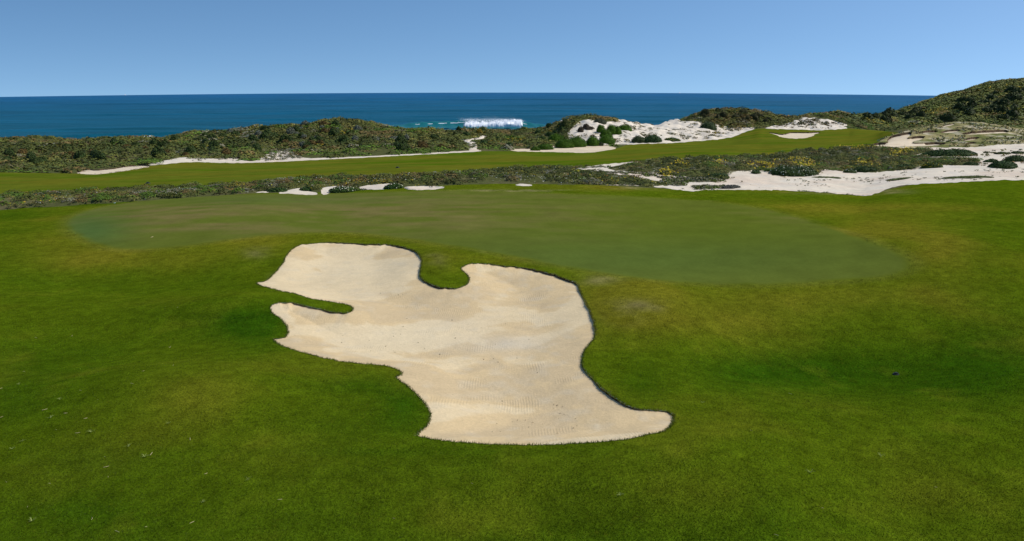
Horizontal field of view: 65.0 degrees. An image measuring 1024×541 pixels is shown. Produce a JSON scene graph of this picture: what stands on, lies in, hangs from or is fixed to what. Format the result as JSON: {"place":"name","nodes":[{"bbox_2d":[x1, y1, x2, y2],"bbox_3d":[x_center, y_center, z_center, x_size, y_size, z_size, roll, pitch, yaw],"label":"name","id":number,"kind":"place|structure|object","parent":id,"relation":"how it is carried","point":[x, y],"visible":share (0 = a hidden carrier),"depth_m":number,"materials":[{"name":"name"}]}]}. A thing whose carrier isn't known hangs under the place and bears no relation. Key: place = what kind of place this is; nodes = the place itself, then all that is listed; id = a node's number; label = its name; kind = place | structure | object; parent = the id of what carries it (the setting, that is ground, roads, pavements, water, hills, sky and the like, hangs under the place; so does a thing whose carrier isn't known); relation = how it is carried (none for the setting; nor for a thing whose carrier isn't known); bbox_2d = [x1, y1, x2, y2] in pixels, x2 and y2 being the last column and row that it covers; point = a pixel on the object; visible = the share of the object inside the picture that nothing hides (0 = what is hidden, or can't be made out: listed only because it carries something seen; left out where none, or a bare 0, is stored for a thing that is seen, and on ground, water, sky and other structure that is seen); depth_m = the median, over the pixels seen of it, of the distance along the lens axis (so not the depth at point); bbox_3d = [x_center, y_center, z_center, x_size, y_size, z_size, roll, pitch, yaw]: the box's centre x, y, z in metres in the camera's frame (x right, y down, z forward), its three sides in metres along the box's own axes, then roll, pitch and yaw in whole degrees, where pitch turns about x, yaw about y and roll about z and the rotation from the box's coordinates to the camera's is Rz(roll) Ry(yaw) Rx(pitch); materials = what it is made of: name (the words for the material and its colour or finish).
{"place":"outdoors","nodes":[
{"label":"outdoors","id":0,"kind":"place"},
{"bbox_2d":[0,93,976,171],"bbox_3d":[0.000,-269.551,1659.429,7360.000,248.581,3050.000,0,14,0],"label":"sea","id":1,"kind":"structure","parent":0,"point":[77,117],"depth_m":470.71,"materials":[{"name":"liquid"}]},
{"bbox_2d":[390,116,544,128],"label":"breaking wave","id":2,"kind":"object","parent":1,"relation":"on","point":[497,123],"visible":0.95,"depth_m":290.65,"materials":[{"name":"liquid"}]},
{"bbox_2d":[0,180,1023,540],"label":"ground","id":3,"kind":"structure","parent":0,"point":[974,214],"depth_m":15.73,"materials":[{"name":"green plant"}]},
{"bbox_2d":[384,183,402,188],"bbox_3d":[-7.123,-5.038,48.202,1.233,0.438,0.879,0,14,0],"label":"shrub","id":4,"kind":"object","parent":3,"relation":"on","point":[393,186],"visible":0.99,"depth_m":47.97,"materials":[{"name":"green plant"}]},
{"bbox_2d":[258,243,672,444],"bbox_3d":[-2.058,0.889,22.472,9.127,0.882,20.504,-5,15,-20],"label":"sand bunker","id":5,"kind":"object","parent":3,"relation":"on","point":[462,388],"visible":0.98,"depth_m":20.07},
{"bbox_2d":[255,241,675,445],"bbox_3d":[-2.062,0.827,22.459,9.274,0.851,20.629,-5,15,-20],"label":"grass fringe","id":6,"kind":"object","parent":3,"relation":"on","point":[581,364],"depth_m":18.76,"materials":[{"name":"green plant"}]},
{"bbox_2d":[67,191,909,283],"bbox_3d":[-4.448,-2.102,36.031,35.775,1.176,22.588,0,14,0],"label":"putting green","id":7,"kind":"object","parent":3,"relation":"on","point":[680,240],"visible":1,"depth_m":33.95,"materials":[{"name":"green plant"}]},
{"bbox_2d":[0,82,1023,209],"bbox_3d":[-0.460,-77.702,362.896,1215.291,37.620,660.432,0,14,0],"label":"dune terrain","id":8,"kind":"structure","parent":0,"point":[384,150],"depth_m":77.64,"materials":[{"name":"plant"}]},
{"bbox_2d":[4,147,15,155],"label":"shrub","id":9,"kind":"object","parent":8,"relation":"on","point":[9,151],"visible":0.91,"depth_m":119.39,"materials":[{"name":"green plant"}]},
{"bbox_2d":[17,148,27,153],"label":"shrub","id":10,"kind":"object","parent":8,"relation":"on","point":[22,151],"visible":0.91,"depth_m":122.68,"materials":[{"name":"brown plant"}]},
{"bbox_2d":[26,151,35,158],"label":"shrub","id":11,"kind":"object","parent":8,"relation":"on","point":[30,154],"visible":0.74,"depth_m":114.56,"materials":[{"name":"green plant"}]},
{"bbox_2d":[31,157,43,163],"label":"shrub","id":12,"kind":"object","parent":8,"relation":"on","point":[37,160],"visible":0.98,"depth_m":104.62,"materials":[{"name":"green plant"}]},
{"bbox_2d":[73,150,86,158],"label":"shrub","id":13,"kind":"object","parent":8,"relation":"on","point":[79,154],"visible":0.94,"depth_m":109.21,"materials":[{"name":"green plant"}]},
{"bbox_2d":[91,151,106,159],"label":"shrub","id":14,"kind":"object","parent":8,"relation":"on","point":[99,155],"visible":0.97,"depth_m":105.22,"materials":[{"name":"green plant"}]},
{"bbox_2d":[149,137,158,145],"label":"shrub","id":15,"kind":"object","parent":8,"relation":"on","point":[153,141],"visible":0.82,"depth_m":128.39,"materials":[{"name":"green plant"}]},
{"bbox_2d":[151,146,165,156],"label":"shrub","id":16,"kind":"object","parent":8,"relation":"on","point":[157,150],"visible":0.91,"depth_m":102.62,"materials":[{"name":"green plant"}]},
{"bbox_2d":[155,139,170,146],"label":"shrub","id":17,"kind":"object","parent":8,"relation":"on","point":[163,142],"visible":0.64,"depth_m":126.96,"materials":[{"name":"green plant"}]},
{"bbox_2d":[185,145,197,153],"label":"shrub","id":18,"kind":"object","parent":8,"relation":"on","point":[191,149],"visible":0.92,"depth_m":110.76,"materials":[{"name":"green plant"}]},
{"bbox_2d":[206,134,217,139],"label":"shrub","id":19,"kind":"object","parent":8,"relation":"on","point":[211,136],"visible":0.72,"depth_m":132.06,"materials":[{"name":"green plant"}]},
{"bbox_2d":[208,142,222,148],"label":"shrub","id":20,"kind":"object","parent":8,"relation":"on","point":[214,145],"visible":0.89,"depth_m":114.96,"materials":[{"name":"green plant"}]},
{"bbox_2d":[221,148,230,153],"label":"shrub","id":21,"kind":"object","parent":8,"relation":"on","point":[226,151],"visible":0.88,"depth_m":106.01,"materials":[{"name":"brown plant"}]},
{"bbox_2d":[248,134,257,141],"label":"shrub","id":22,"kind":"object","parent":8,"relation":"on","point":[253,137],"visible":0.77,"depth_m":122.71,"materials":[{"name":"green plant"}]},
{"bbox_2d":[251,142,261,150],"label":"shrub","id":23,"kind":"object","parent":8,"relation":"on","point":[256,146],"visible":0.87,"depth_m":110.99,"materials":[{"name":"green plant"}]},
{"bbox_2d":[258,125,270,130],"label":"shrub","id":24,"kind":"object","parent":8,"relation":"on","point":[263,127],"visible":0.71,"depth_m":134.59,"materials":[{"name":"green plant"}]},
{"bbox_2d":[279,135,294,141],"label":"shrub","id":25,"kind":"object","parent":8,"relation":"on","point":[289,138],"visible":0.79,"depth_m":120.93,"materials":[{"name":"green plant"}]},
{"bbox_2d":[286,127,295,133],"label":"shrub","id":26,"kind":"object","parent":8,"relation":"on","point":[290,130],"visible":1,"depth_m":132.39,"materials":[{"name":"grey plant"}]},
{"bbox_2d":[328,126,338,135],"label":"shrub","id":27,"kind":"object","parent":8,"relation":"on","point":[333,130],"visible":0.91,"depth_m":130.07,"materials":[{"name":"green plant"}]},
{"bbox_2d":[328,186,356,192],"bbox_3d":[-10.048,-4.805,47.675,1.674,0.476,1.207,-4,15,-17],"label":"shrub","id":28,"kind":"object","parent":8,"relation":"on","point":[342,189],"visible":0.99,"depth_m":47.30,"materials":[{"name":"green plant"}]},
{"bbox_2d":[338,135,349,141],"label":"shrub","id":29,"kind":"object","parent":8,"relation":"on","point":[344,138],"visible":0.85,"depth_m":121.40,"materials":[{"name":"green plant"}]},
{"bbox_2d":[395,134,407,142],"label":"shrub","id":30,"kind":"object","parent":8,"relation":"on","point":[402,138],"visible":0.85,"depth_m":117.28,"materials":[{"name":"green plant"}]},
{"bbox_2d":[395,141,410,150],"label":"shrub","id":31,"kind":"object","parent":8,"relation":"on","point":[401,145],"visible":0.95,"depth_m":111.48,"materials":[{"name":"green plant"}]},
{"bbox_2d":[416,141,429,147],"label":"shrub","id":32,"kind":"object","parent":8,"relation":"on","point":[420,144],"visible":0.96,"depth_m":113.97,"materials":[{"name":"green plant"}]},
{"bbox_2d":[0,128,896,193],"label":"fairway","id":33,"kind":"structure","parent":8,"relation":"on","point":[758,141],"depth_m":87.72,"materials":[{"name":"green plant"}]},
{"bbox_2d":[77,165,149,173],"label":"sand bunker","id":34,"kind":"object","parent":33,"relation":"on","point":[109,170],"visible":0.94,"depth_m":90.53},
{"bbox_2d":[769,132,819,138],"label":"sand bunker","id":35,"kind":"object","parent":33,"relation":"on","point":[795,135],"visible":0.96,"depth_m":135.69},
{"bbox_2d":[0,106,901,172],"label":"coastal scrub","id":36,"kind":"object","parent":8,"relation":"on","point":[177,145],"visible":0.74,"depth_m":127.53,"materials":[{"name":"green plant"}]},
{"bbox_2d":[10,144,944,205],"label":"yellow blossom","id":37,"kind":"object","parent":8,"relation":"on","point":[793,161],"depth_m":68.46,"materials":[{"name":"plant"}]},
{"bbox_2d":[40,148,927,202],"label":"white flowers","id":38,"kind":"object","parent":8,"relation":"on","point":[542,177],"visible":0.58,"depth_m":53.71,"materials":[{"name":"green plant"}]},
{"bbox_2d":[0,140,983,207],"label":"ground cover","id":39,"kind":"object","parent":8,"relation":"on","point":[114,193],"visible":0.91,"depth_m":57.43,"materials":[{"name":"green plant"}]},
{"bbox_2d":[13,149,958,198],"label":"orange flowers","id":40,"kind":"object","parent":39,"relation":"on","point":[489,168],"visible":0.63,"depth_m":53.03,"materials":[{"name":"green plant"}]},
{"bbox_2d":[548,133,563,140],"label":"cushion bush","id":41,"kind":"object","parent":8,"relation":"on","point":[555,137],"visible":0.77,"depth_m":126.23,"materials":[{"name":"green plant"}]},
{"bbox_2d":[510,145,615,152],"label":"sand bunker","id":42,"kind":"object","parent":8,"relation":"on","point":[588,149],"visible":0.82,"depth_m":115.99},
{"bbox_2d":[538,143,553,149],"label":"cushion bush","id":43,"kind":"object","parent":42,"relation":"on","point":[543,146],"visible":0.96,"depth_m":115.54,"materials":[{"name":"green plant"}]},
{"bbox_2d":[586,136,599,145],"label":"cushion bush","id":44,"kind":"object","parent":42,"relation":"on","point":[592,141],"visible":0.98,"depth_m":120.94,"materials":[{"name":"green plant"}]},
{"bbox_2d":[558,118,568,128],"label":"shrub","id":45,"kind":"object","parent":8,"relation":"on","point":[564,123],"visible":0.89,"depth_m":136.00,"materials":[{"name":"green plant"}]},
{"bbox_2d":[700,109,709,114],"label":"shrub","id":46,"kind":"object","parent":8,"relation":"on","point":[705,111],"visible":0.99,"depth_m":159.55,"materials":[{"name":"green plant"}]},
{"bbox_2d":[852,165,876,171],"bbox_3d":[28.325,-8.138,64.529,1.922,0.594,1.566,-8,16,-30],"label":"shrub","id":47,"kind":"object","parent":8,"relation":"on","point":[863,168],"visible":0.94,"depth_m":64.15,"materials":[{"name":"green plant"}]},
{"bbox_2d":[862,112,873,118],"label":"shrub","id":48,"kind":"object","parent":8,"relation":"on","point":[867,114],"visible":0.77,"depth_m":192.13,"materials":[{"name":"green plant"}]},
{"bbox_2d":[728,77,1023,127],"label":"hill scrub","id":49,"kind":"object","parent":8,"relation":"on","point":[986,88],"visible":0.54,"depth_m":228.00,"materials":[{"name":"green plant"}]},
{"bbox_2d":[879,114,891,122],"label":"shrub","id":50,"kind":"object","parent":8,"relation":"on","point":[886,118],"visible":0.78,"depth_m":197.00,"materials":[{"name":"green plant"}]},
{"bbox_2d":[881,107,894,113],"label":"shrub","id":51,"kind":"object","parent":8,"relation":"on","point":[888,110],"visible":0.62,"depth_m":223.00,"materials":[{"name":"green plant"}]},
{"bbox_2d":[889,111,899,116],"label":"shrub","id":52,"kind":"object","parent":8,"relation":"on","point":[894,114],"visible":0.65,"depth_m":219.68,"materials":[{"name":"green plant"}]},
{"bbox_2d":[873,132,945,146],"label":"sand bunker","id":53,"kind":"object","parent":8,"relation":"on","point":[901,139],"visible":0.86,"depth_m":98.03},
{"bbox_2d":[903,113,915,118],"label":"shrub","id":54,"kind":"object","parent":8,"relation":"on","point":[907,116],"visible":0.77,"depth_m":216.82,"materials":[{"name":"green plant"}]},
{"bbox_2d":[915,110,926,116],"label":"shrub","id":55,"kind":"object","parent":8,"relation":"on","point":[922,113],"visible":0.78,"depth_m":223.24,"materials":[{"name":"green plant"}]},
{"bbox_2d":[937,112,957,121],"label":"shrub","id":56,"kind":"object","parent":8,"relation":"on","point":[948,117],"visible":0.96,"depth_m":206.86,"materials":[{"name":"green plant"}]},
{"bbox_2d":[874,120,1023,146],"bbox_3d":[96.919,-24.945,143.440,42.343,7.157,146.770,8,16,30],"label":"dry mound","id":57,"kind":"object","parent":8,"relation":"on","point":[930,136],"visible":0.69,"depth_m":101.95,"materials":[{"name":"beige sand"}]},
{"bbox_2d":[941,129,960,132],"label":"sand bunker","id":58,"kind":"object","parent":57,"relation":"on","point":[950,131],"visible":0.92,"depth_m":104.97},
{"bbox_2d":[962,130,1008,134],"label":"sand bunker","id":59,"kind":"object","parent":57,"relation":"on","point":[988,131],"visible":0.96,"depth_m":105.95},
{"bbox_2d":[952,100,966,108],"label":"shrub","id":60,"kind":"object","parent":8,"relation":"on","point":[958,105],"visible":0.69,"depth_m":233.97,"materials":[{"name":"green plant"}]},
{"bbox_2d":[958,105,973,111],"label":"shrub","id":61,"kind":"object","parent":8,"relation":"on","point":[963,108],"visible":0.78,"depth_m":228.68,"materials":[{"name":"green plant"}]},
{"bbox_2d":[963,108,976,115],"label":"shrub","id":62,"kind":"object","parent":8,"relation":"on","point":[969,111],"visible":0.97,"depth_m":223.46,"materials":[{"name":"green plant"}]},
{"bbox_2d":[967,99,975,107],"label":"shrub","id":63,"kind":"object","parent":8,"relation":"on","point":[972,102],"visible":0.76,"depth_m":233.88,"materials":[{"name":"green plant"}]},
{"bbox_2d":[981,106,992,112],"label":"shrub","id":64,"kind":"object","parent":8,"relation":"on","point":[989,109],"visible":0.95,"depth_m":223.92,"materials":[{"name":"green plant"}]},
{"bbox_2d":[989,103,999,110],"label":"shrub","id":65,"kind":"object","parent":8,"relation":"on","point":[994,106],"visible":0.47,"depth_m":226.63,"materials":[{"name":"green plant"}]},
{"bbox_2d":[996,103,1007,112],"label":"shrub","id":66,"kind":"object","parent":8,"relation":"on","point":[1001,108],"visible":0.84,"depth_m":221.64,"materials":[{"name":"green plant"}]},
{"bbox_2d":[997,113,1009,118],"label":"shrub","id":67,"kind":"object","parent":8,"relation":"on","point":[1005,116],"visible":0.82,"depth_m":206.85,"materials":[{"name":"green plant"}]},
{"bbox_2d":[998,96,1010,105],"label":"shrub","id":68,"kind":"object","parent":8,"relation":"on","point":[1003,100],"visible":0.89,"depth_m":232.61,"materials":[{"name":"green plant"}]},
{"bbox_2d":[1003,85,1017,92],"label":"shrub","id":69,"kind":"object","parent":8,"relation":"on","point":[1009,88],"visible":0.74,"depth_m":259.55,"materials":[{"name":"green plant"}]},
{"bbox_2d":[1006,106,1019,117],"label":"shrub","id":70,"kind":"object","parent":8,"relation":"on","point":[1013,112],"visible":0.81,"depth_m":212.22,"materials":[{"name":"green plant"}]},
{"bbox_2d":[1008,90,1023,100],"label":"shrub","id":71,"kind":"object","parent":8,"relation":"on","point":[1017,96],"visible":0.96,"depth_m":239.97,"materials":[{"name":"green plant"}]},
{"bbox_2d":[554,138,574,147],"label":"cushion bush","id":72,"kind":"object","parent":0,"point":[563,143],"visible":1,"depth_m":118.14,"materials":[{"name":"green plant"}]},
{"bbox_2d":[569,135,586,146],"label":"cushion bush","id":73,"kind":"object","parent":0,"point":[577,141],"visible":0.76,"depth_m":119.51,"materials":[{"name":"green plant"}]},
{"bbox_2d":[148,117,1023,195],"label":"sand","id":74,"kind":"structure","parent":0,"point":[762,180],"depth_m":60.53,"materials":[{"name":"white sand"}]},
{"bbox_2d":[267,187,287,191],"bbox_3d":[-14.082,-4.836,48.226,1.227,0.366,0.963,0,14,0],"label":"shrub","id":75,"kind":"object","parent":74,"relation":"on","point":[279,189],"visible":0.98,"depth_m":47.98,"materials":[{"name":"green plant"}]},
{"bbox_2d":[299,186,311,190],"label":"shrub","id":76,"kind":"object","parent":74,"relation":"on","point":[306,188],"visible":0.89,"depth_m":48.23,"materials":[{"name":"green plant"}]},
{"bbox_2d":[593,118,606,123],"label":"shrub","id":77,"kind":"object","parent":74,"relation":"on","point":[601,121],"visible":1,"depth_m":137.04,"materials":[{"name":"green plant"}]},
{"bbox_2d":[596,124,604,132],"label":"cushion bush","id":78,"kind":"object","parent":74,"relation":"on","point":[599,128],"visible":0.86,"depth_m":130.27,"materials":[{"name":"green plant"}]},
{"bbox_2d":[599,129,612,136],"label":"cushion bush","id":79,"kind":"object","parent":74,"relation":"on","point":[605,132],"visible":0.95,"depth_m":127.58,"materials":[{"name":"green plant"}]},
{"bbox_2d":[599,134,615,143],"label":"cushion bush","id":80,"kind":"object","parent":74,"relation":"on","point":[606,139],"visible":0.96,"depth_m":123.46,"materials":[{"name":"green plant"}]},
{"bbox_2d":[192,118,1023,188],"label":"dune plants","id":81,"kind":"object","parent":74,"relation":"on","point":[678,180],"visible":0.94,"depth_m":67.55,"materials":[{"name":"green plant"}]},
{"bbox_2d":[606,124,615,133],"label":"cushion bush","id":82,"kind":"object","parent":74,"relation":"on","point":[611,128],"visible":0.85,"depth_m":130.81,"materials":[{"name":"green plant"}]},
{"bbox_2d":[615,125,621,134],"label":"cushion bush","id":83,"kind":"object","parent":74,"relation":"on","point":[618,131],"visible":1,"depth_m":130.94,"materials":[{"name":"green plant"}]},
{"bbox_2d":[619,124,631,131],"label":"cushion bush","id":84,"kind":"object","parent":74,"relation":"on","point":[625,127],"visible":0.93,"depth_m":133.80,"materials":[{"name":"green plant"}]},
{"bbox_2d":[631,135,644,142],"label":"shrub","id":85,"kind":"object","parent":74,"relation":"on","point":[638,139],"visible":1,"depth_m":125.38,"materials":[{"name":"green plant"}]},
{"bbox_2d":[645,134,661,142],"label":"shrub","id":86,"kind":"object","parent":74,"relation":"on","point":[651,138],"visible":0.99,"depth_m":125.27,"materials":[{"name":"green plant"}]},
{"bbox_2d":[664,137,679,141],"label":"shrub","id":87,"kind":"object","parent":74,"relation":"on","point":[672,139],"visible":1,"depth_m":127.41,"materials":[{"name":"green plant"}]},
{"bbox_2d":[699,121,716,129],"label":"shrub","id":88,"kind":"object","parent":74,"relation":"on","point":[710,125],"visible":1,"depth_m":147.46,"materials":[{"name":"green plant"}]},
{"bbox_2d":[709,173,728,178],"bbox_3d":[14.578,-6.674,56.789,1.693,0.507,1.255,0,14,0],"label":"shrub","id":89,"kind":"object","parent":74,"relation":"on","point":[718,174],"visible":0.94,"depth_m":56.52,"materials":[{"name":"green plant"}]},
{"bbox_2d":[721,184,740,188],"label":"shrub","id":90,"kind":"object","parent":74,"relation":"on","point":[732,186],"visible":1,"depth_m":49.61,"materials":[{"name":"green plant"}]},
{"bbox_2d":[768,165,817,176],"bbox_3d":[21.151,-7.492,60.285,3.931,0.889,2.838,0,14,0],"label":"shrub","id":91,"kind":"object","parent":74,"relation":"on","point":[795,171],"visible":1,"depth_m":59.44,"materials":[{"name":"green plant"}]},
{"bbox_2d":[813,176,839,178],"bbox_3d":[22.857,-6.750,58.507,2.242,0.230,1.097,0,14,0],"label":"grass patch","id":92,"kind":"object","parent":74,"relation":"on","point":[826,176],"visible":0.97,"depth_m":58.23,"materials":[{"name":"green plant"}]},
{"bbox_2d":[843,169,856,172],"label":"shrub","id":93,"kind":"object","parent":74,"relation":"on","point":[849,171],"visible":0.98,"depth_m":63.18,"materials":[{"name":"green plant"}]},
{"bbox_2d":[885,177,910,180],"bbox_3d":[26.407,-6.208,54.670,1.915,0.370,0.943,0,14,0],"label":"grass patch","id":94,"kind":"object","parent":74,"relation":"on","point":[894,179],"visible":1,"depth_m":54.45,"materials":[{"name":"green plant"}]},
{"bbox_2d":[895,164,915,168],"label":"shrub","id":95,"kind":"object","parent":74,"relation":"on","point":[903,165],"visible":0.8,"depth_m":65.01,"materials":[{"name":"green plant"}]},
{"bbox_2d":[920,161,942,168],"bbox_3d":[33.587,-8.388,64.239,1.792,0.701,1.410,0,14,0],"label":"shrub","id":96,"kind":"object","parent":74,"relation":"on","point":[928,164],"visible":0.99,"depth_m":63.88,"materials":[{"name":"green plant"}]},
{"bbox_2d":[922,148,977,156],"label":"shrub","id":97,"kind":"object","parent":74,"relation":"on","point":[949,152],"visible":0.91,"depth_m":79.86,"materials":[{"name":"green plant"}]},
{"bbox_2d":[942,175,993,178],"bbox_3d":[29.514,-6.033,52.194,3.147,0.327,1.569,0,14,0],"label":"grass patch","id":98,"kind":"object","parent":74,"relation":"on","point":[963,177],"visible":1,"depth_m":51.75,"materials":[{"name":"green plant"}]},
{"bbox_2d":[962,161,978,165],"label":"shrub","id":99,"kind":"object","parent":74,"relation":"on","point":[969,163],"visible":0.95,"depth_m":64.74,"materials":[{"name":"green plant"}]},
{"bbox_2d":[987,160,1017,168],"bbox_3d":[37.499,-8.080,61.462,2.039,0.744,1.985,11,18,37],"label":"shrub","id":100,"kind":"object","parent":74,"relation":"on","point":[1003,164],"visible":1,"depth_m":60.98,"materials":[{"name":"green plant"}]},
{"bbox_2d":[1002,154,1023,161],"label":"shrub","id":101,"kind":"object","parent":74,"relation":"on","point":[1016,158],"visible":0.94,"depth_m":70.43,"materials":[{"name":"green plant"}]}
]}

